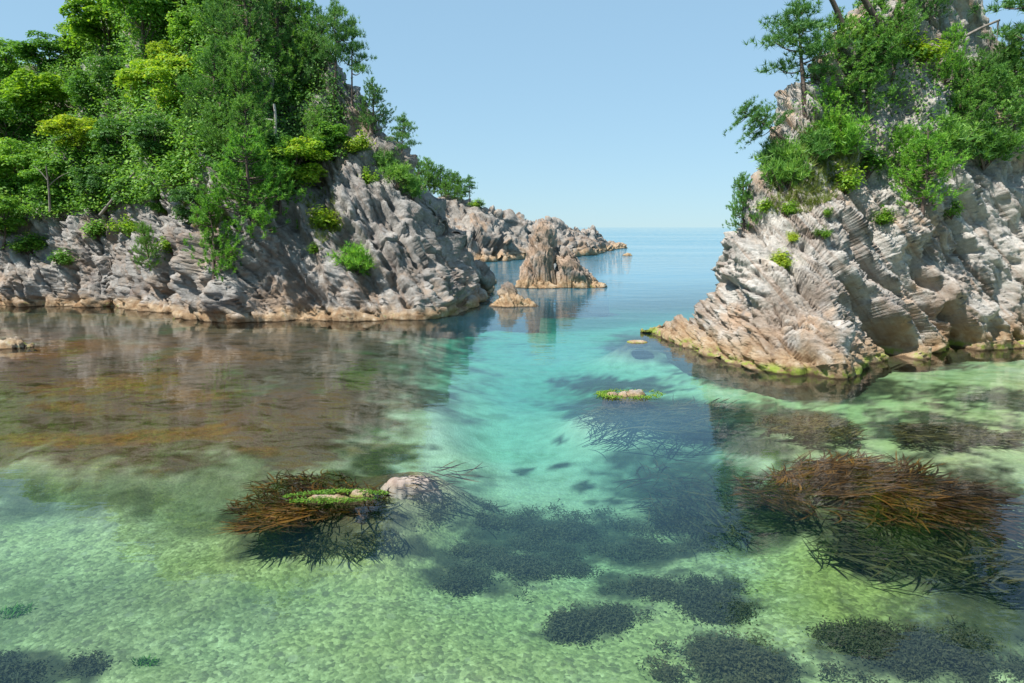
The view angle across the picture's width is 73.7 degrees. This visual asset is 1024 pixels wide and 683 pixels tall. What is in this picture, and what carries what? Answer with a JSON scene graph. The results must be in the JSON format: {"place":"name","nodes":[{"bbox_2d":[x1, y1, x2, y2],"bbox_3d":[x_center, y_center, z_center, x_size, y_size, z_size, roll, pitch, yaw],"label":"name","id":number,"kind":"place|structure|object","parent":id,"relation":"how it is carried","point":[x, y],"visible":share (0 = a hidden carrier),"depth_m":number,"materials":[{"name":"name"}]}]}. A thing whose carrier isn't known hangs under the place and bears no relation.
{"place":"outdoors","nodes":[
{"label":"outdoors","id":0,"kind":"place"},
{"bbox_2d":[0,0,496,337],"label":"headland","id":1,"kind":"structure","parent":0,"point":[429,274],"depth_m":35.51,"materials":[{"name":"stone"}]},
{"bbox_2d":[0,37,30,86],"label":"broadleaf tree","id":2,"kind":"object","parent":1,"relation":"on","point":[8,67],"visible":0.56,"depth_m":52.43,"materials":[{"name":"green plant"}]},
{"bbox_2d":[0,195,34,249],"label":"broadleaf tree","id":3,"kind":"object","parent":1,"relation":"on","point":[10,223],"visible":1,"depth_m":39.40,"materials":[{"name":"green plant"}]},
{"bbox_2d":[0,98,39,156],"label":"broadleaf tree","id":4,"kind":"object","parent":1,"relation":"on","point":[4,122],"visible":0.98,"depth_m":44.64,"materials":[{"name":"green plant"}]},
{"bbox_2d":[0,137,47,192],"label":"broadleaf tree","id":5,"kind":"object","parent":1,"relation":"on","point":[13,160],"visible":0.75,"depth_m":41.52,"materials":[{"name":"green plant"}]},
{"bbox_2d":[1,231,48,255],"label":"shrub","id":6,"kind":"object","parent":1,"relation":"on","point":[31,245],"visible":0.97,"depth_m":39.98,"materials":[{"name":"green plant"}]},
{"bbox_2d":[0,68,72,131],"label":"broadleaf tree","id":7,"kind":"object","parent":1,"relation":"on","point":[45,85],"visible":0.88,"depth_m":45.09,"materials":[{"name":"green plant"}]},
{"bbox_2d":[8,30,69,72],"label":"broadleaf tree","id":8,"kind":"object","parent":1,"relation":"on","point":[28,53],"visible":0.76,"depth_m":51.62,"materials":[{"name":"green plant"}]},
{"bbox_2d":[17,158,75,203],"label":"broadleaf tree","id":9,"kind":"object","parent":1,"relation":"on","point":[53,165],"visible":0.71,"depth_m":40.36,"materials":[{"name":"green plant"}]},
{"bbox_2d":[33,114,99,162],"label":"broadleaf tree","id":10,"kind":"object","parent":1,"relation":"on","point":[59,123],"visible":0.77,"depth_m":41.09,"materials":[{"name":"green plant"}]},
{"bbox_2d":[53,17,93,64],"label":"broadleaf tree","id":11,"kind":"object","parent":1,"relation":"on","point":[60,29],"visible":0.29,"depth_m":51.80,"materials":[{"name":"green plant"}]},
{"bbox_2d":[60,69,109,122],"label":"broadleaf tree","id":12,"kind":"object","parent":1,"relation":"on","point":[77,83],"visible":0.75,"depth_m":44.50,"materials":[{"name":"green plant"}]},
{"bbox_2d":[64,164,115,212],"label":"broadleaf tree","id":13,"kind":"object","parent":1,"relation":"on","point":[91,178],"visible":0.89,"depth_m":39.44,"materials":[{"name":"green plant"}]},
{"bbox_2d":[58,0,124,55],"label":"broadleaf tree","id":14,"kind":"object","parent":1,"relation":"on","point":[86,20],"visible":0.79,"depth_m":46.49,"materials":[{"name":"green plant"}]},
{"bbox_2d":[85,54,131,111],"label":"broadleaf tree","id":15,"kind":"object","parent":1,"relation":"on","point":[107,74],"visible":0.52,"depth_m":43.19,"materials":[{"name":"green plant"}]},
{"bbox_2d":[88,117,133,167],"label":"broadleaf tree","id":16,"kind":"object","parent":1,"relation":"on","point":[101,132],"visible":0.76,"depth_m":39.96,"materials":[{"name":"green plant"}]},
{"bbox_2d":[0,0,234,222],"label":"undergrowth","id":17,"kind":"object","parent":1,"relation":"on","point":[164,167],"visible":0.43,"depth_m":40.13,"materials":[{"name":"green plant"}]},
{"bbox_2d":[112,58,162,111],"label":"broadleaf tree","id":18,"kind":"object","parent":1,"relation":"on","point":[135,75],"visible":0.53,"depth_m":39.38,"materials":[{"name":"green plant"}]},
{"bbox_2d":[99,0,181,59],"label":"broadleaf tree","id":19,"kind":"object","parent":1,"relation":"on","point":[152,12],"visible":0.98,"depth_m":41.41,"materials":[{"name":"green plant"}]},
{"bbox_2d":[128,220,167,271],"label":"pine tree","id":20,"kind":"object","parent":1,"relation":"on","point":[143,239],"visible":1,"depth_m":35.99,"materials":[{"name":"green plant"}]},
{"bbox_2d":[127,114,176,174],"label":"broadleaf tree","id":21,"kind":"object","parent":1,"relation":"on","point":[143,131],"visible":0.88,"depth_m":35.51,"materials":[{"name":"green plant"}]},
{"bbox_2d":[141,52,196,117],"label":"broadleaf tree","id":22,"kind":"object","parent":1,"relation":"on","point":[170,65],"visible":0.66,"depth_m":37.33,"materials":[{"name":"green plant"}]},
{"bbox_2d":[167,185,200,227],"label":"broadleaf tree","id":23,"kind":"object","parent":1,"relation":"on","point":[183,212],"visible":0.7,"depth_m":33.72,"materials":[{"name":"green plant"}]},
{"bbox_2d":[164,11,209,53],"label":"broadleaf tree","id":24,"kind":"object","parent":1,"relation":"on","point":[181,24],"visible":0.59,"depth_m":39.41,"materials":[{"name":"green plant"}]},
{"bbox_2d":[173,34,249,121],"bbox_3d":[-15.400,-13.370,35.068,3.686,4.588,3.296,-1,8,-24],"label":"pine tree","id":25,"kind":"object","parent":1,"relation":"on","point":[208,60],"visible":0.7,"depth_m":34.58,"materials":[{"name":"green plant"}]},
{"bbox_2d":[193,95,238,159],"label":"pine tree","id":26,"kind":"object","parent":1,"relation":"on","point":[216,114],"visible":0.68,"depth_m":33.83,"materials":[{"name":"green plant"}]},
{"bbox_2d":[182,193,255,281],"bbox_3d":[-14.185,-4.977,32.953,3.341,4.521,4.013,-5,9,-27],"label":"pine tree","id":27,"kind":"object","parent":1,"relation":"on","point":[222,255],"visible":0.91,"depth_m":32.63,"materials":[{"name":"green plant"}]},
{"bbox_2d":[187,0,259,53],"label":"pine tree","id":28,"kind":"object","parent":1,"relation":"on","point":[202,27],"visible":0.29,"depth_m":37.15,"materials":[{"name":"green plant"}]},
{"bbox_2d":[201,92,275,162],"bbox_3d":[-13.310,-10.533,33.509,3.369,3.552,2.909,-11,12,-37],"label":"pine tree","id":29,"kind":"object","parent":1,"relation":"on","point":[237,107],"visible":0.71,"depth_m":33.45,"materials":[{"name":"green plant"}]},
{"bbox_2d":[205,27,279,115],"bbox_3d":[-14.307,-13.508,35.337,4.374,5.073,3.777,5,12,37],"label":"pine tree","id":30,"kind":"object","parent":1,"relation":"on","point":[240,67],"visible":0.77,"depth_m":34.65,"materials":[{"name":"green plant"}]},
{"bbox_2d":[187,126,303,250],"bbox_3d":[-12.648,-7.391,33.147,5.051,5.899,5.849,0,12,7],"label":"pine tree","id":31,"kind":"object","parent":1,"relation":"on","point":[253,149],"visible":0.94,"depth_m":32.21,"materials":[{"name":"green plant"}]},
{"bbox_2d":[203,0,288,61],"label":"pine tree","id":32,"kind":"object","parent":1,"relation":"on","point":[228,16],"visible":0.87,"depth_m":36.64,"materials":[{"name":"green plant"}]},
{"bbox_2d":[184,0,356,203],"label":"undergrowth","id":33,"kind":"object","parent":1,"relation":"on","point":[288,132],"visible":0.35,"depth_m":36.81,"materials":[{"name":"green plant"}]},
{"bbox_2d":[239,0,303,66],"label":"pine tree","id":34,"kind":"object","parent":1,"relation":"on","point":[275,4],"visible":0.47,"depth_m":38.82,"materials":[{"name":"green plant"}]},
{"bbox_2d":[254,35,299,124],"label":"pine tree","id":35,"kind":"object","parent":1,"relation":"on","point":[275,51],"visible":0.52,"depth_m":37.30,"materials":[{"name":"green plant"}]},
{"bbox_2d":[253,140,313,213],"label":"pine tree","id":36,"kind":"object","parent":1,"relation":"on","point":[284,180],"visible":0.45,"depth_m":34.12,"materials":[{"name":"green plant"}]},
{"bbox_2d":[266,136,332,189],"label":"broadleaf tree","id":37,"kind":"object","parent":1,"relation":"on","point":[300,147],"visible":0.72,"depth_m":34.89,"materials":[{"name":"green plant"}]},
{"bbox_2d":[275,0,333,81],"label":"pine tree","id":38,"kind":"object","parent":1,"relation":"on","point":[307,7],"visible":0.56,"depth_m":38.50,"materials":[{"name":"green plant"}]},
{"bbox_2d":[287,5,343,94],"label":"pine tree","id":39,"kind":"object","parent":1,"relation":"on","point":[318,28],"visible":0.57,"depth_m":38.07,"materials":[{"name":"green plant"}]},
{"bbox_2d":[301,104,335,167],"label":"pine tree","id":40,"kind":"object","parent":1,"relation":"on","point":[315,120],"visible":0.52,"depth_m":36.16,"materials":[{"name":"green plant"}]},
{"bbox_2d":[303,204,341,231],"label":"shrub","id":41,"kind":"object","parent":1,"relation":"on","point":[320,218],"visible":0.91,"depth_m":34.66,"materials":[{"name":"green plant"}]},
{"bbox_2d":[302,121,352,166],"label":"broadleaf tree","id":42,"kind":"object","parent":1,"relation":"on","point":[337,132],"visible":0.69,"depth_m":35.95,"materials":[{"name":"green plant"}]},
{"bbox_2d":[307,0,359,107],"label":"pine tree","id":43,"kind":"object","parent":1,"relation":"on","point":[336,11],"visible":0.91,"depth_m":36.98,"materials":[{"name":"green plant"}]},
{"bbox_2d":[325,240,376,275],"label":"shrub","id":44,"kind":"object","parent":1,"relation":"on","point":[355,259],"visible":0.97,"depth_m":33.87,"materials":[{"name":"green plant"}]},
{"bbox_2d":[330,14,377,105],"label":"pine tree","id":45,"kind":"object","parent":1,"relation":"on","point":[355,47],"visible":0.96,"depth_m":37.58,"materials":[{"name":"green plant"}]},
{"bbox_2d":[348,76,396,135],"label":"pine tree","id":46,"kind":"object","parent":1,"relation":"on","point":[374,92],"visible":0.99,"depth_m":37.43,"materials":[{"name":"green plant"}]},
{"bbox_2d":[376,157,420,189],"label":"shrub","id":47,"kind":"object","parent":1,"relation":"on","point":[399,172],"visible":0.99,"depth_m":36.27,"materials":[{"name":"green plant"}]},
{"bbox_2d":[386,113,422,163],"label":"pine tree","id":48,"kind":"object","parent":1,"relation":"on","point":[401,133],"visible":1,"depth_m":37.41,"materials":[{"name":"green plant"}]},
{"bbox_2d":[0,227,736,336],"bbox_3d":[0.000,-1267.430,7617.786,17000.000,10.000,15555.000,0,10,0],"label":"water","id":49,"kind":"structure","parent":0,"point":[662,260],"depth_m":61.71,"materials":[{"name":"liquid"}]},
{"bbox_2d":[0,289,1023,682],"bbox_3d":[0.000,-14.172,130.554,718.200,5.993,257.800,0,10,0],"label":"seabed","id":50,"kind":"structure","parent":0,"point":[130,463],"depth_m":13.32,"materials":[{"name":"sand"}]},
{"bbox_2d":[0,336,36,353],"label":"reef rock","id":51,"kind":"object","parent":50,"relation":"on","point":[16,344],"visible":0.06,"depth_m":25.63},
{"bbox_2d":[0,646,120,682],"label":"seaweed","id":52,"kind":"object","parent":50,"relation":"on","point":[28,671],"visible":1,"depth_m":8.27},
{"bbox_2d":[207,490,323,541],"bbox_3d":[-3.944,2.845,10.960,1.270,0.188,1.949,5,11,26],"label":"kelp","id":53,"kind":"object","parent":50,"relation":"on","point":[268,523],"visible":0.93,"depth_m":10.84},
{"bbox_2d":[218,468,398,535],"bbox_3d":[-3.611,2.761,11.771,3.180,0.243,2.660,8,12,38],"label":"kelp","id":54,"kind":"object","parent":50,"relation":"on","point":[286,482],"visible":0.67,"depth_m":11.94},
{"bbox_2d":[248,526,405,568],"bbox_3d":[-2.990,3.238,10.988,2.571,0.564,1.283,0,10,0],"label":"seaweed","id":55,"kind":"object","parent":50,"relation":"on","point":[311,550],"visible":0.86,"depth_m":10.83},
{"bbox_2d":[304,489,380,524],"bbox_3d":[-2.964,3.574,11.629,4.800,2.105,3.600,0,10,0],"label":"mossy rock","id":56,"kind":"object","parent":50,"relation":"on","point":[347,504],"visible":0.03,"depth_m":11.40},
{"bbox_2d":[283,487,388,503],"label":"green weed","id":57,"kind":"object","parent":56,"relation":"on","point":[322,492],"visible":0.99,"depth_m":11.45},
{"bbox_2d":[380,475,442,503],"bbox_3d":[-1.862,3.215,12.851,2.200,1.409,1.600,0,10,0],"label":"submerged rock","id":58,"kind":"object","parent":50,"relation":"on","point":[393,483],"visible":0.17,"depth_m":12.56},
{"bbox_2d":[397,460,494,495],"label":"kelp","id":59,"kind":"object","parent":50,"relation":"on","point":[438,470],"visible":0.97,"depth_m":12.76},
{"bbox_2d":[425,542,570,601],"bbox_3d":[-0.116,3.637,10.800,2.049,0.365,1.952,3,10,15],"label":"seaweed","id":60,"kind":"object","parent":50,"relation":"on","point":[506,563],"visible":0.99,"depth_m":10.85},
{"bbox_2d":[487,281,540,332],"bbox_3d":[0.152,-1.363,39.745,3.174,4.301,2.217,0,10,0],"label":"sea rock","id":61,"kind":"object","parent":50,"relation":"on","point":[509,295],"visible":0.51,"depth_m":38.94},
{"bbox_2d":[515,219,609,317],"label":"sea stack","id":62,"kind":"object","parent":50,"relation":"on","point":[544,253],"visible":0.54,"depth_m":50.88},
{"bbox_2d":[402,489,738,577],"bbox_3d":[1.050,3.206,12.306,6.288,0.954,3.224,0,10,0],"label":"seaweed","id":63,"kind":"object","parent":50,"relation":"on","point":[587,529],"visible":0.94,"depth_m":12.30,"materials":[{"name":"plant"}]},
{"bbox_2d":[537,596,661,648],"bbox_3d":[1.145,3.822,9.476,1.690,0.328,1.144,-7,12,-36],"label":"seaweed","id":64,"kind":"object","parent":50,"relation":"on","point":[571,624],"visible":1,"depth_m":9.34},
{"bbox_2d":[601,389,653,417],"bbox_3d":[3.194,2.470,18.699,3.000,2.344,2.200,0,10,0],"label":"mossy rock","id":65,"kind":"object","parent":50,"relation":"on","point":[621,402],"visible":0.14,"depth_m":18.34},
{"bbox_2d":[596,573,687,602],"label":"seaweed","id":66,"kind":"object","parent":50,"relation":"on","point":[644,587],"visible":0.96,"depth_m":10.25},
{"bbox_2d":[563,394,790,441],"bbox_3d":[4.316,1.958,17.954,6.139,0.437,4.016,0,10,0],"label":"kelp","id":67,"kind":"object","parent":50,"relation":"on","point":[707,418],"visible":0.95,"depth_m":17.58},
{"bbox_2d":[613,459,795,550],"bbox_3d":[3.552,3.054,13.033,3.374,0.447,4.053,-6,11,-32],"label":"kelp","id":68,"kind":"object","parent":50,"relation":"on","point":[689,498],"visible":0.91,"depth_m":12.80},
{"bbox_2d":[664,570,761,631],"bbox_3d":[2.941,3.693,9.950,1.332,0.299,1.682,3,10,17],"label":"seaweed","id":69,"kind":"object","parent":50,"relation":"on","point":[719,607],"visible":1,"depth_m":9.73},
{"bbox_2d":[635,627,854,682],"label":"seaweed","id":70,"kind":"object","parent":50,"relation":"on","point":[729,655],"visible":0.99,"depth_m":8.29,"materials":[{"name":"plant"}]},
{"bbox_2d":[721,470,824,521],"bbox_3d":[4.553,2.767,12.045,1.793,0.382,1.696,4,10,21],"label":"kelp","id":71,"kind":"object","parent":50,"relation":"on","point":[774,502],"visible":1,"depth_m":11.82},
{"bbox_2d":[755,410,871,449],"bbox_3d":[7.262,2.130,16.406,2.729,0.329,2.847,0,10,0],"label":"kelp","id":72,"kind":"object","parent":50,"relation":"on","point":[823,423],"visible":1,"depth_m":16.30},
{"bbox_2d":[758,444,1015,526],"bbox_3d":[7.022,2.613,12.828,4.083,0.299,3.947,8,12,38],"label":"kelp","id":73,"kind":"object","parent":50,"relation":"on","point":[856,469],"visible":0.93,"depth_m":12.69},
{"bbox_2d":[817,483,961,536],"bbox_3d":[6.478,2.884,11.372,2.546,0.253,2.104,4,10,21],"label":"kelp","id":74,"kind":"object","parent":50,"relation":"on","point":[874,516],"visible":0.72,"depth_m":11.35},
{"bbox_2d":[802,610,1023,682],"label":"seaweed","id":75,"kind":"object","parent":50,"relation":"on","point":[908,658],"visible":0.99,"depth_m":8.42,"materials":[{"name":"plant"}]},
{"bbox_2d":[802,520,1023,599],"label":"seaweed","id":76,"kind":"object","parent":50,"relation":"on","point":[873,548],"visible":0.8,"depth_m":10.45,"materials":[{"name":"plant"}]},
{"bbox_2d":[879,464,1023,551],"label":"kelp","id":77,"kind":"object","parent":50,"relation":"on","point":[998,524],"visible":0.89,"depth_m":11.31},
{"bbox_2d":[881,421,1023,452],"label":"kelp","id":78,"kind":"object","parent":50,"relation":"on","point":[954,434],"visible":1,"depth_m":15.69},
{"bbox_2d":[948,525,1023,594],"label":"seaweed","id":79,"kind":"object","parent":50,"relation":"on","point":[1012,562],"visible":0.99,"depth_m":9.86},
{"bbox_2d":[0,0,1023,226],"label":"sky","id":80,"kind":"structure","parent":0,"point":[579,113],"materials":[{"name":"blue"}]},
{"bbox_2d":[422,185,626,261],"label":"promontory","id":81,"kind":"structure","parent":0,"point":[494,234],"depth_m":96.80,"materials":[{"name":"stone"}]},
{"bbox_2d":[640,0,1023,400],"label":"islet","id":82,"kind":"object","parent":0,"point":[855,303],"visible":0.81,"depth_m":24.75,"materials":[{"name":"stone"}]},
{"bbox_2d":[722,171,761,232],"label":"pine tree","id":83,"kind":"object","parent":82,"relation":"on","point":[740,184],"visible":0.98,"depth_m":24.81,"materials":[{"name":"green plant"}]},
{"bbox_2d":[722,95,800,153],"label":"pine tree","id":84,"kind":"object","parent":82,"relation":"on","point":[756,120],"visible":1,"depth_m":24.67,"materials":[{"name":"green plant"}]},
{"bbox_2d":[753,133,815,195],"bbox_3d":[9.903,-6.256,24.543,2.167,2.535,2.628,12,19,42],"label":"pine shrub","id":85,"kind":"object","parent":82,"relation":"on","point":[788,163],"visible":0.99,"depth_m":24.37,"materials":[{"name":"green plant"}]},
{"bbox_2d":[780,122,838,163],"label":"pine shrub","id":86,"kind":"object","parent":82,"relation":"on","point":[820,145],"visible":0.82,"depth_m":24.31,"materials":[{"name":"green plant"}]},
{"bbox_2d":[743,0,876,133],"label":"pine tree","id":87,"kind":"object","parent":82,"relation":"on","point":[798,26],"visible":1,"depth_m":24.50,"materials":[{"name":"green plant"}]},
{"bbox_2d":[788,120,863,212],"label":"grass","id":88,"kind":"structure","parent":82,"relation":"on","point":[813,185],"depth_m":24.44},
{"bbox_2d":[809,74,852,129],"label":"pine tree","id":89,"kind":"object","parent":82,"relation":"on","point":[830,116],"visible":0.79,"depth_m":24.58,"materials":[{"name":"green plant"}]},
{"bbox_2d":[802,105,872,159],"bbox_3d":[11.853,-7.515,24.831,3.081,2.220,2.521,-5,11,-26],"label":"pine shrub","id":90,"kind":"object","parent":82,"relation":"on","point":[848,141],"visible":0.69,"depth_m":24.37,"materials":[{"name":"green plant"}]},
{"bbox_2d":[795,6,882,103],"bbox_3d":[12.390,-10.592,25.189,2.916,3.406,3.377,-8,13,-32],"label":"pine tree","id":91,"kind":"object","parent":82,"relation":"on","point":[841,29],"visible":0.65,"depth_m":24.88,"materials":[{"name":"green plant"}]},
{"bbox_2d":[830,162,867,194],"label":"shrub","id":92,"kind":"object","parent":82,"relation":"on","point":[852,182],"visible":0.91,"depth_m":24.39,"materials":[{"name":"green plant"}]},
{"bbox_2d":[839,24,908,120],"bbox_3d":[13.218,-9.871,25.607,3.074,3.798,3.692,8,12,22],"label":"pine tree","id":93,"kind":"object","parent":82,"relation":"on","point":[881,57],"visible":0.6,"depth_m":24.96,"materials":[{"name":"green plant"}]},
{"bbox_2d":[857,144,892,178],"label":"shrub","id":94,"kind":"object","parent":82,"relation":"on","point":[873,160],"visible":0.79,"depth_m":24.93,"materials":[{"name":"green plant"}]},
{"bbox_2d":[847,0,909,66],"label":"pine tree","id":95,"kind":"object","parent":82,"relation":"on","point":[878,2],"visible":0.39,"depth_m":25.25,"materials":[{"name":"green plant"}]},
{"bbox_2d":[882,121,930,189],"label":"pine tree","id":96,"kind":"object","parent":82,"relation":"on","point":[908,135],"visible":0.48,"depth_m":25.18,"materials":[{"name":"green plant"}]},
{"bbox_2d":[790,0,1023,180],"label":"undergrowth","id":97,"kind":"object","parent":82,"relation":"on","point":[888,93],"visible":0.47,"depth_m":25.16,"materials":[{"name":"green plant"}]},
{"bbox_2d":[884,0,935,81],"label":"pine tree","id":98,"kind":"object","parent":82,"relation":"on","point":[901,20],"visible":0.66,"depth_m":25.00,"materials":[{"name":"green plant"}]},
{"bbox_2d":[891,29,958,67],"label":"shrub","id":99,"kind":"object","parent":82,"relation":"on","point":[928,56],"visible":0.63,"depth_m":25.19,"materials":[{"name":"green plant"}]},
{"bbox_2d":[880,117,972,217],"bbox_3d":[14.688,-6.075,24.344,2.859,3.755,2.719,4,10,21],"label":"pine tree","id":100,"kind":"object","parent":82,"relation":"on","point":[932,152],"visible":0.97,"depth_m":24.09,"materials":[{"name":"green plant"}]},
{"bbox_2d":[914,106,985,160],"bbox_3d":[16.110,-7.701,25.504,3.198,2.057,2.637,-2,9,-1],"label":"pine shrub","id":101,"kind":"object","parent":82,"relation":"on","point":[958,134],"visible":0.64,"depth_m":25.09,"materials":[{"name":"green plant"}]},
{"bbox_2d":[929,21,979,86],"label":"pine tree","id":102,"kind":"object","parent":82,"relation":"on","point":[959,59],"visible":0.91,"depth_m":25.91,"materials":[{"name":"green plant"}]},
{"bbox_2d":[945,64,998,133],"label":"pine tree","id":103,"kind":"object","parent":82,"relation":"on","point":[955,97],"visible":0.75,"depth_m":25.83,"materials":[{"name":"green plant"}]},
{"bbox_2d":[959,44,1011,105],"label":"pine tree","id":104,"kind":"object","parent":82,"relation":"on","point":[987,62],"visible":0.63,"depth_m":26.08,"materials":[{"name":"green plant"}]},
{"bbox_2d":[956,61,1023,149],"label":"pine tree","id":105,"kind":"object","parent":82,"relation":"on","point":[1011,110],"visible":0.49,"depth_m":25.94,"materials":[{"name":"green plant"}]},
{"bbox_2d":[956,123,1023,169],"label":"pine shrub","id":106,"kind":"object","parent":82,"relation":"on","point":[989,146],"visible":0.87,"depth_m":25.84,"materials":[{"name":"green plant"}]},
{"bbox_2d":[967,0,1023,61],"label":"pine tree","id":107,"kind":"object","parent":82,"relation":"on","point":[1012,34],"visible":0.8,"depth_m":26.72,"materials":[{"name":"green plant"}]},
{"bbox_2d":[987,30,1023,92],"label":"pine tree","id":108,"kind":"object","parent":82,"relation":"on","point":[1001,46],"visible":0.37,"depth_m":27.08,"materials":[{"name":"green plant"}]},
{"bbox_2d":[995,40,1023,145],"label":"pine tree","id":109,"kind":"object","parent":82,"relation":"on","point":[1017,82],"visible":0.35,"depth_m":26.89,"materials":[{"name":"green plant"}]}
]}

